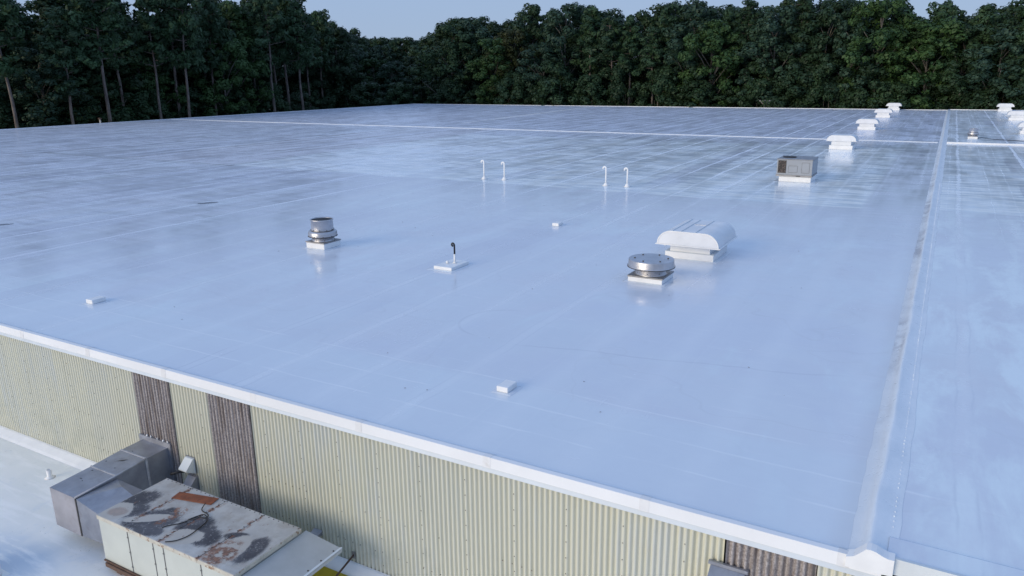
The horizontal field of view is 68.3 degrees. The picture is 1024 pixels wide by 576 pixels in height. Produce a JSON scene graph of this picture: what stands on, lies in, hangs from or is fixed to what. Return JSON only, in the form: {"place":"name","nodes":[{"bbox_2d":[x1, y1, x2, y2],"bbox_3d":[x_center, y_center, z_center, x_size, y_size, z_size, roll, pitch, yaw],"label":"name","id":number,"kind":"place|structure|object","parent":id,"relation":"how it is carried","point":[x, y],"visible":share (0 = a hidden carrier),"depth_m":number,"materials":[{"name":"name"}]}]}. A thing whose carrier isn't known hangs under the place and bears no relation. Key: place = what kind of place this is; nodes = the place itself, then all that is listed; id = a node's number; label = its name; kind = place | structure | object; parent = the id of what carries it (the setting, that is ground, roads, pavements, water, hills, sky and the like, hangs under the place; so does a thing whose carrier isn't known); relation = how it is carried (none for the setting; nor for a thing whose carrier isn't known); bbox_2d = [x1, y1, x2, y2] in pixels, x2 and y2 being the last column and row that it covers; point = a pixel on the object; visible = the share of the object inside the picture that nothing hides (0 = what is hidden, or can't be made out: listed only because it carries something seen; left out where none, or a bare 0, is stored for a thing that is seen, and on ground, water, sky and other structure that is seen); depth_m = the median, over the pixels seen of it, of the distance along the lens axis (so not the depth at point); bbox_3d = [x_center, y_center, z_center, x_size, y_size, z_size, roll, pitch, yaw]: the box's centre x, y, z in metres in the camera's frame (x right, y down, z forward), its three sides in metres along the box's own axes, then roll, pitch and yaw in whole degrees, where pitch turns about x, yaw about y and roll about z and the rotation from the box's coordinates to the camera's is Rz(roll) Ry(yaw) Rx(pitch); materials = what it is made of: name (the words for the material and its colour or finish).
{"place":"outdoors","nodes":[
{"label":"outdoors","id":0,"kind":"place"},
{"bbox_2d":[15,0,1022,65],"label":"sky","id":1,"kind":"structure","parent":0,"point":[414,19],"materials":[{"name":"blue"}]},
{"label":"ground","id":2,"kind":"structure","parent":0,"visible":0},
{"bbox_2d":[0,0,25,127],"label":"pine tree","id":3,"kind":"object","parent":2,"relation":"on","point":[9,17],"visible":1,"depth_m":112.06,"materials":[{"name":"green plant"}]},
{"bbox_2d":[1,0,41,94],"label":"pine tree","id":4,"kind":"object","parent":2,"relation":"on","point":[26,21],"visible":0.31,"depth_m":122.35,"materials":[{"name":"green plant"}]},
{"bbox_2d":[2,95,64,128],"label":"understorey bush","id":5,"kind":"object","parent":2,"relation":"on","point":[22,103],"visible":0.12,"depth_m":121.09,"materials":[{"name":"green plant"}]},
{"bbox_2d":[0,46,94,128],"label":"broadleaf tree","id":6,"kind":"object","parent":2,"relation":"on","point":[44,108],"visible":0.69,"depth_m":118.71,"materials":[{"name":"green plant"}]},
{"bbox_2d":[24,0,73,106],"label":"pine tree","id":7,"kind":"object","parent":2,"relation":"on","point":[35,16],"visible":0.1,"depth_m":128.48,"materials":[{"name":"green plant"}]},
{"bbox_2d":[31,6,91,124],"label":"pine tree","id":8,"kind":"object","parent":2,"relation":"on","point":[53,45],"visible":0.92,"depth_m":117.81,"materials":[{"name":"green plant"}]},
{"bbox_2d":[35,89,97,125],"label":"understorey bush","id":9,"kind":"object","parent":2,"relation":"on","point":[65,107],"visible":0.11,"depth_m":126.92,"materials":[{"name":"green plant"}]},
{"bbox_2d":[18,0,134,118],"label":"broadleaf tree","id":10,"kind":"object","parent":2,"relation":"on","point":[42,9],"visible":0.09,"depth_m":130.02,"materials":[{"name":"green plant"}]},
{"bbox_2d":[39,0,151,121],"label":"broadleaf tree","id":11,"kind":"object","parent":2,"relation":"on","point":[95,79],"visible":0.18,"depth_m":132.56,"materials":[{"name":"green plant"}]},
{"bbox_2d":[63,0,133,122],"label":"pine tree","id":12,"kind":"object","parent":2,"relation":"on","point":[96,18],"visible":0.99,"depth_m":121.09,"materials":[{"name":"green plant"}]},
{"bbox_2d":[72,83,134,123],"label":"understorey bush","id":13,"kind":"object","parent":2,"relation":"on","point":[115,116],"visible":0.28,"depth_m":130.32,"materials":[{"name":"green plant"}]},
{"bbox_2d":[79,0,141,108],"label":"pine tree","id":14,"kind":"object","parent":2,"relation":"on","point":[129,54],"visible":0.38,"depth_m":131.12,"materials":[{"name":"green plant"}]},
{"bbox_2d":[114,86,173,120],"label":"understorey bush","id":15,"kind":"object","parent":2,"relation":"on","point":[140,101],"visible":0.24,"depth_m":135.66,"materials":[{"name":"green plant"}]},
{"bbox_2d":[109,54,189,119],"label":"broadleaf tree","id":16,"kind":"object","parent":2,"relation":"on","point":[150,75],"visible":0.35,"depth_m":138.85,"materials":[{"name":"green plant"}]},
{"bbox_2d":[127,0,176,118],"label":"pine tree","id":17,"kind":"object","parent":2,"relation":"on","point":[144,24],"visible":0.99,"depth_m":132.93,"materials":[{"name":"green plant"}]},
{"bbox_2d":[141,4,205,117],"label":"pine tree","id":18,"kind":"object","parent":2,"relation":"on","point":[179,44],"visible":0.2,"depth_m":139.51,"materials":[{"name":"green plant"}]},
{"bbox_2d":[155,0,205,117],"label":"pine tree","id":19,"kind":"object","parent":2,"relation":"on","point":[188,21],"visible":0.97,"depth_m":135.03,"materials":[{"name":"green plant"}]},
{"bbox_2d":[168,86,211,118],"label":"understorey bush","id":20,"kind":"object","parent":2,"relation":"on","point":[197,106],"visible":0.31,"depth_m":144.35,"materials":[{"name":"green plant"}]},
{"bbox_2d":[0,426,389,575],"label":"building","id":21,"kind":"structure","parent":2,"relation":"on","point":[36,539],"depth_m":18.35,"materials":[{"name":"white paint"}]},
{"bbox_2d":[96,478,341,575],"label":"rooftop unit","id":22,"kind":"object","parent":21,"relation":"on","point":[228,538],"visible":1,"depth_m":15.65,"materials":[{"name":"paint"}]},
{"bbox_2d":[50,433,176,543],"bbox_3d":[-9.229,4.823,18.130,2.220,1.445,2.467,8,18,28],"label":"metal duct","id":23,"kind":"object","parent":22,"relation":"attached to","point":[81,500],"visible":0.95,"depth_m":17.68,"materials":[{"name":"metal"}]},
{"bbox_2d":[172,492,218,504],"bbox_3d":[-7.079,4.694,16.870,1.040,0.012,0.270,4,16,16],"label":"rusty plate","id":24,"kind":"object","parent":22,"relation":"on","point":[208,500],"visible":1,"depth_m":16.85,"materials":[{"name":"metal"}]},
{"bbox_2d":[192,0,235,115],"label":"pine tree","id":25,"kind":"object","parent":2,"relation":"on","point":[214,25],"visible":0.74,"depth_m":144.31,"materials":[{"name":"green plant"}]},
{"bbox_2d":[187,28,260,116],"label":"broadleaf tree","id":26,"kind":"object","parent":2,"relation":"on","point":[238,51],"visible":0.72,"depth_m":146.84,"materials":[{"name":"green plant"}]},
{"bbox_2d":[201,83,252,115],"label":"understorey bush","id":27,"kind":"object","parent":2,"relation":"on","point":[236,94],"visible":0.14,"depth_m":152.35,"materials":[{"name":"green plant"}]},
{"bbox_2d":[192,0,273,112],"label":"broadleaf tree","id":28,"kind":"object","parent":2,"relation":"on","point":[231,10],"visible":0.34,"depth_m":153.84,"materials":[{"name":"green plant"}]},
{"bbox_2d":[227,43,300,111],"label":"broadleaf tree","id":29,"kind":"object","parent":2,"relation":"on","point":[289,70],"visible":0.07,"depth_m":179.91,"materials":[{"name":"green plant"}]},
{"bbox_2d":[244,0,295,111],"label":"pine tree","id":30,"kind":"object","parent":2,"relation":"on","point":[271,23],"visible":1,"depth_m":154.26,"materials":[{"name":"green plant"}]},
{"bbox_2d":[247,80,292,113],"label":"understorey bush","id":31,"kind":"object","parent":2,"relation":"on","point":[280,104],"visible":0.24,"depth_m":160.44,"materials":[{"name":"green plant"}]},
{"bbox_2d":[261,0,297,109],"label":"pine tree","id":32,"kind":"object","parent":2,"relation":"on","point":[281,52],"visible":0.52,"depth_m":160.20,"materials":[{"name":"green plant"}]},
{"bbox_2d":[276,0,323,110],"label":"pine tree","id":33,"kind":"object","parent":2,"relation":"on","point":[298,32],"visible":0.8,"depth_m":160.24,"materials":[{"name":"green plant"}]},
{"bbox_2d":[284,91,318,110],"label":"understorey bush","id":34,"kind":"object","parent":2,"relation":"on","point":[294,98],"visible":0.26,"depth_m":171.71,"materials":[{"name":"green plant"}]},
{"bbox_2d":[281,82,326,111],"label":"understorey bush","id":35,"kind":"object","parent":2,"relation":"on","point":[295,88],"visible":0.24,"depth_m":187.58,"materials":[{"name":"green plant"}]},
{"bbox_2d":[292,13,323,106],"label":"pine tree","id":36,"kind":"object","parent":2,"relation":"on","point":[317,43],"visible":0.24,"depth_m":183.34,"materials":[{"name":"green plant"}]},
{"bbox_2d":[303,9,337,97],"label":"pine tree","id":37,"kind":"object","parent":2,"relation":"on","point":[322,29],"visible":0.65,"depth_m":188.27,"materials":[{"name":"green plant"}]},
{"bbox_2d":[306,78,338,109],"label":"understorey bush","id":38,"kind":"object","parent":2,"relation":"on","point":[329,100],"visible":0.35,"depth_m":191.97,"materials":[{"name":"green plant"}]},
{"bbox_2d":[316,27,369,107],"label":"broadleaf tree","id":39,"kind":"object","parent":2,"relation":"on","point":[343,37],"visible":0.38,"depth_m":197.82,"materials":[{"name":"green plant"}]},
{"bbox_2d":[332,66,368,108],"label":"understorey bush","id":40,"kind":"object","parent":2,"relation":"on","point":[338,91],"visible":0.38,"depth_m":196.60,"materials":[{"name":"green plant"}]},
{"bbox_2d":[346,81,390,107],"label":"understorey bush","id":41,"kind":"object","parent":2,"relation":"on","point":[357,94],"visible":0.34,"depth_m":189.84,"materials":[{"name":"green plant"}]},
{"bbox_2d":[357,57,398,104],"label":"broadleaf tree","id":42,"kind":"object","parent":2,"relation":"on","point":[371,62],"visible":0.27,"depth_m":208.19,"materials":[{"name":"green plant"}]},
{"bbox_2d":[365,60,412,103],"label":"broadleaf tree","id":43,"kind":"object","parent":2,"relation":"on","point":[393,66],"visible":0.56,"depth_m":204.18,"materials":[{"name":"green plant"}]},
{"bbox_2d":[383,82,420,104],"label":"understorey bush","id":44,"kind":"object","parent":2,"relation":"on","point":[393,92],"visible":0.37,"depth_m":192.00,"materials":[{"name":"green plant"}]},
{"bbox_2d":[408,76,434,103],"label":"understorey bush","id":45,"kind":"object","parent":2,"relation":"on","point":[421,86],"visible":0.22,"depth_m":198.70,"materials":[{"name":"green plant"}]},
{"bbox_2d":[406,21,483,103],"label":"broadleaf tree","id":46,"kind":"object","parent":2,"relation":"on","point":[448,48],"visible":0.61,"depth_m":187.85,"materials":[{"name":"green plant"}]},
{"bbox_2d":[431,79,464,103],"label":"understorey bush","id":47,"kind":"object","parent":2,"relation":"on","point":[442,90],"visible":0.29,"depth_m":187.02,"materials":[{"name":"green plant"}]},
{"bbox_2d":[444,18,492,96],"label":"broadleaf tree","id":48,"kind":"object","parent":2,"relation":"on","point":[480,31],"visible":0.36,"depth_m":189.29,"materials":[{"name":"green plant"}]},
{"bbox_2d":[464,37,524,104],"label":"broadleaf tree","id":49,"kind":"object","parent":2,"relation":"on","point":[493,57],"visible":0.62,"depth_m":181.90,"materials":[{"name":"green plant"}]},
{"bbox_2d":[467,19,523,101],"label":"broadleaf tree","id":50,"kind":"object","parent":2,"relation":"on","point":[495,29],"visible":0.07,"depth_m":198.64,"materials":[{"name":"green plant"}]},
{"bbox_2d":[480,27,533,104],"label":"broadleaf tree","id":51,"kind":"object","parent":2,"relation":"on","point":[512,38],"visible":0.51,"depth_m":181.21,"materials":[{"name":"green plant"}]},
{"bbox_2d":[0,104,1023,575],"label":"warehouse","id":52,"kind":"structure","parent":2,"relation":"on","point":[822,374],"depth_m":21.28,"materials":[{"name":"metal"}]},
{"bbox_2d":[303,217,343,250],"bbox_3d":[-7.852,-2.286,31.236,1.280,1.173,1.244,8,18,28],"label":"upblast fan","id":53,"kind":"object","parent":52,"relation":"on","point":[322,232],"visible":1,"depth_m":30.89},
{"bbox_2d":[426,242,472,272],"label":"pipe curb","id":54,"kind":"structure","parent":52,"relation":"on","point":[451,265],"depth_m":27.69,"materials":[{"name":"white paint"}]},
{"bbox_2d":[491,380,522,396],"bbox_3d":[-0.112,2.214,16.927,0.510,0.138,0.590,8,18,28],"label":"curb box","id":55,"kind":"object","parent":52,"relation":"on","point":[510,388],"visible":1,"depth_m":16.82,"materials":[{"name":"white paint"}]},
{"bbox_2d":[622,253,676,286],"bbox_3d":[4.758,-0.674,25.835,1.624,0.758,1.624,8,18,28],"label":"dome fan","id":56,"kind":"object","parent":52,"relation":"on","point":[653,269],"visible":1,"depth_m":25.41},
{"bbox_2d":[655,219,737,263],"bbox_3d":[7.165,-1.848,29.221,2.460,1.130,2.664,8,18,28],"label":"arched hood","id":57,"kind":"object","parent":52,"relation":"on","point":[703,241],"visible":1,"depth_m":28.39,"materials":[{"name":"white paint"}]},
{"bbox_2d":[707,559,747,575],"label":"wall duct hood","id":58,"kind":"object","parent":52,"relation":"attached to","point":[717,568],"depth_m":12.00,"materials":[{"name":"metal"}]},
{"bbox_2d":[774,155,818,183],"bbox_3d":[18.541,-7.757,49.045,2.470,1.503,2.350,8,18,28],"label":"air conditioner","id":59,"kind":"object","parent":52,"relation":"on","point":[798,169],"visible":1,"depth_m":48.25,"materials":[{"name":"white paint"}]},
{"bbox_2d":[826,134,857,149],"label":"arched hood","id":60,"kind":"object","parent":52,"relation":"on","point":[842,141],"visible":1,"depth_m":68.06,"materials":[{"name":"white paint"}]},
{"bbox_2d":[493,70,532,104],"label":"understorey bush","id":61,"kind":"object","parent":2,"relation":"on","point":[509,80],"visible":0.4,"depth_m":177.37,"materials":[{"name":"green plant"}]},
{"bbox_2d":[513,3,549,98],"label":"pine tree","id":62,"kind":"object","parent":2,"relation":"on","point":[533,29],"visible":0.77,"depth_m":183.50,"materials":[{"name":"green plant"}]},
{"bbox_2d":[515,41,566,104],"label":"broadleaf tree","id":63,"kind":"object","parent":2,"relation":"on","point":[532,63],"visible":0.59,"depth_m":174.86,"materials":[{"name":"green plant"}]},
{"bbox_2d":[531,61,575,105],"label":"understorey bush","id":64,"kind":"object","parent":2,"relation":"on","point":[544,90],"visible":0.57,"depth_m":172.42,"materials":[{"name":"green plant"}]},
{"bbox_2d":[532,1,601,104],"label":"broadleaf tree","id":65,"kind":"object","parent":2,"relation":"on","point":[573,11],"visible":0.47,"depth_m":174.56,"materials":[{"name":"green plant"}]},
{"bbox_2d":[569,4,605,98],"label":"pine tree","id":66,"kind":"object","parent":2,"relation":"on","point":[591,20],"visible":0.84,"depth_m":171.04,"materials":[{"name":"green plant"}]},
{"bbox_2d":[567,73,608,105],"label":"understorey bush","id":67,"kind":"object","parent":2,"relation":"on","point":[593,84],"visible":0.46,"depth_m":169.28,"materials":[{"name":"green plant"}]},
{"bbox_2d":[559,4,621,104],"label":"broadleaf tree","id":68,"kind":"object","parent":2,"relation":"on","point":[569,40],"visible":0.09,"depth_m":181.88,"materials":[{"name":"green plant"}]},
{"bbox_2d":[583,8,636,105],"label":"broadleaf tree","id":69,"kind":"object","parent":2,"relation":"on","point":[620,17],"visible":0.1,"depth_m":184.16,"materials":[{"name":"green plant"}]},
{"bbox_2d":[595,15,630,102],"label":"pine tree","id":70,"kind":"object","parent":2,"relation":"on","point":[609,45],"visible":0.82,"depth_m":167.31,"materials":[{"name":"green plant"}]},
{"bbox_2d":[606,59,647,105],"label":"understorey bush","id":71,"kind":"object","parent":2,"relation":"on","point":[615,91],"visible":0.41,"depth_m":166.21,"materials":[{"name":"green plant"}]},
{"bbox_2d":[610,14,645,105],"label":"pine tree","id":72,"kind":"object","parent":2,"relation":"on","point":[631,45],"visible":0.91,"depth_m":165.22,"materials":[{"name":"green plant"}]},
{"bbox_2d":[617,8,679,105],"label":"broadleaf tree","id":73,"kind":"object","parent":2,"relation":"on","point":[646,20],"visible":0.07,"depth_m":175.69,"materials":[{"name":"green plant"}]},
{"bbox_2d":[632,26,671,105],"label":"pine tree","id":74,"kind":"object","parent":2,"relation":"on","point":[657,54],"visible":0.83,"depth_m":162.62,"materials":[{"name":"green plant"}]},
{"bbox_2d":[633,65,681,106],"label":"understorey bush","id":75,"kind":"object","parent":2,"relation":"on","point":[664,83],"visible":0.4,"depth_m":161.85,"materials":[{"name":"green plant"}]},
{"bbox_2d":[649,7,680,106],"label":"pine tree","id":76,"kind":"object","parent":2,"relation":"on","point":[666,17],"visible":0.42,"depth_m":163.29,"materials":[{"name":"green plant"}]},
{"bbox_2d":[642,2,697,104],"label":"broadleaf tree","id":77,"kind":"object","parent":2,"relation":"on","point":[658,7],"visible":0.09,"depth_m":173.32,"materials":[{"name":"green plant"}]},
{"bbox_2d":[660,0,722,101],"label":"broadleaf tree","id":78,"kind":"object","parent":2,"relation":"on","point":[688,11],"visible":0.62,"depth_m":159.29,"materials":[{"name":"green plant"}]},
{"bbox_2d":[669,79,720,106],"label":"understorey bush","id":79,"kind":"object","parent":2,"relation":"on","point":[702,89],"visible":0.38,"depth_m":157.33,"materials":[{"name":"green plant"}]},
{"bbox_2d":[673,18,743,106],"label":"broadleaf tree","id":80,"kind":"object","parent":2,"relation":"on","point":[715,42],"visible":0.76,"depth_m":155.45,"materials":[{"name":"green plant"}]},
{"bbox_2d":[700,9,742,73],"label":"pine tree","id":81,"kind":"object","parent":2,"relation":"on","point":[728,15],"visible":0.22,"depth_m":159.82,"materials":[{"name":"green plant"}]},
{"bbox_2d":[724,0,766,76],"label":"pine tree","id":82,"kind":"object","parent":2,"relation":"on","point":[748,15],"visible":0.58,"depth_m":155.53,"materials":[{"name":"green plant"}]},
{"bbox_2d":[715,5,783,86],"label":"broadleaf tree","id":83,"kind":"object","parent":2,"relation":"on","point":[736,10],"visible":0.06,"depth_m":167.34,"materials":[{"name":"green plant"}]},
{"bbox_2d":[735,59,778,107],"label":"understorey bush","id":84,"kind":"object","parent":2,"relation":"on","point":[760,87],"visible":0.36,"depth_m":152.59,"materials":[{"name":"green plant"}]},
{"bbox_2d":[732,5,806,107],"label":"broadleaf tree","id":85,"kind":"object","parent":2,"relation":"on","point":[769,24],"visible":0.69,"depth_m":151.26,"materials":[{"name":"green plant"}]},
{"bbox_2d":[768,67,825,107],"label":"understorey bush","id":86,"kind":"object","parent":2,"relation":"on","point":[793,89],"visible":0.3,"depth_m":148.41,"materials":[{"name":"green plant"}]},
{"bbox_2d":[778,0,819,67],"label":"pine tree","id":87,"kind":"object","parent":2,"relation":"on","point":[806,9],"visible":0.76,"depth_m":149.79,"materials":[{"name":"green plant"}]},
{"bbox_2d":[779,0,873,108],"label":"broadleaf tree","id":88,"kind":"object","parent":2,"relation":"on","point":[827,17],"visible":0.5,"depth_m":147.41,"materials":[{"name":"green plant"}]},
{"bbox_2d":[803,59,851,108],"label":"understorey bush","id":89,"kind":"object","parent":2,"relation":"on","point":[822,70],"visible":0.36,"depth_m":146.04,"materials":[{"name":"green plant"}]},
{"bbox_2d":[817,18,899,108],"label":"broadleaf tree","id":90,"kind":"object","parent":2,"relation":"on","point":[846,71],"visible":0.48,"depth_m":143.81,"materials":[{"name":"green plant"}]},
{"bbox_2d":[839,61,900,108],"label":"understorey bush","id":91,"kind":"object","parent":2,"relation":"on","point":[856,95],"visible":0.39,"depth_m":140.93,"materials":[{"name":"green plant"}]},
{"bbox_2d":[842,0,919,108],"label":"broadleaf tree","id":92,"kind":"object","parent":2,"relation":"on","point":[877,10],"visible":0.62,"depth_m":140.80,"materials":[{"name":"green plant"}]},
{"bbox_2d":[875,81,926,109],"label":"understorey bush","id":93,"kind":"object","parent":2,"relation":"on","point":[901,88],"visible":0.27,"depth_m":138.89,"materials":[{"name":"green plant"}]},
{"bbox_2d":[878,17,967,109],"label":"broadleaf tree","id":94,"kind":"object","parent":2,"relation":"on","point":[930,32],"visible":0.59,"depth_m":136.70,"materials":[{"name":"green plant"}]},
{"bbox_2d":[912,1,963,98],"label":"pine tree","id":95,"kind":"object","parent":2,"relation":"on","point":[943,11],"visible":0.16,"depth_m":140.10,"materials":[{"name":"green plant"}]},
{"bbox_2d":[910,73,972,109],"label":"understorey bush","id":96,"kind":"object","parent":2,"relation":"on","point":[945,91],"visible":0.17,"depth_m":136.24,"materials":[{"name":"green plant"}]},
{"bbox_2d":[928,23,1001,107],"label":"broadleaf tree","id":97,"kind":"object","parent":2,"relation":"on","point":[959,79],"visible":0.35,"depth_m":135.60,"materials":[{"name":"green plant"}]},
{"bbox_2d":[940,89,998,109],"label":"understorey bush","id":98,"kind":"object","parent":2,"relation":"on","point":[974,103],"visible":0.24,"depth_m":133.54,"materials":[{"name":"green plant"}]},
{"bbox_2d":[959,3,1008,70],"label":"pine tree","id":99,"kind":"object","parent":2,"relation":"on","point":[984,14],"visible":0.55,"depth_m":135.44,"materials":[{"name":"green plant"}]},
{"bbox_2d":[959,21,1023,109],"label":"broadleaf tree","id":100,"kind":"object","parent":2,"relation":"on","point":[1005,32],"visible":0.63,"depth_m":131.38,"materials":[{"name":"green plant"}]},
{"bbox_2d":[981,70,1023,109],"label":"understorey bush","id":101,"kind":"object","parent":2,"relation":"on","point":[1019,79],"visible":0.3,"depth_m":131.08,"materials":[{"name":"green plant"}]},
{"bbox_2d":[993,0,1023,71],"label":"pine tree","id":102,"kind":"object","parent":2,"relation":"on","point":[1017,18],"visible":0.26,"depth_m":134.49,"materials":[{"name":"green plant"}]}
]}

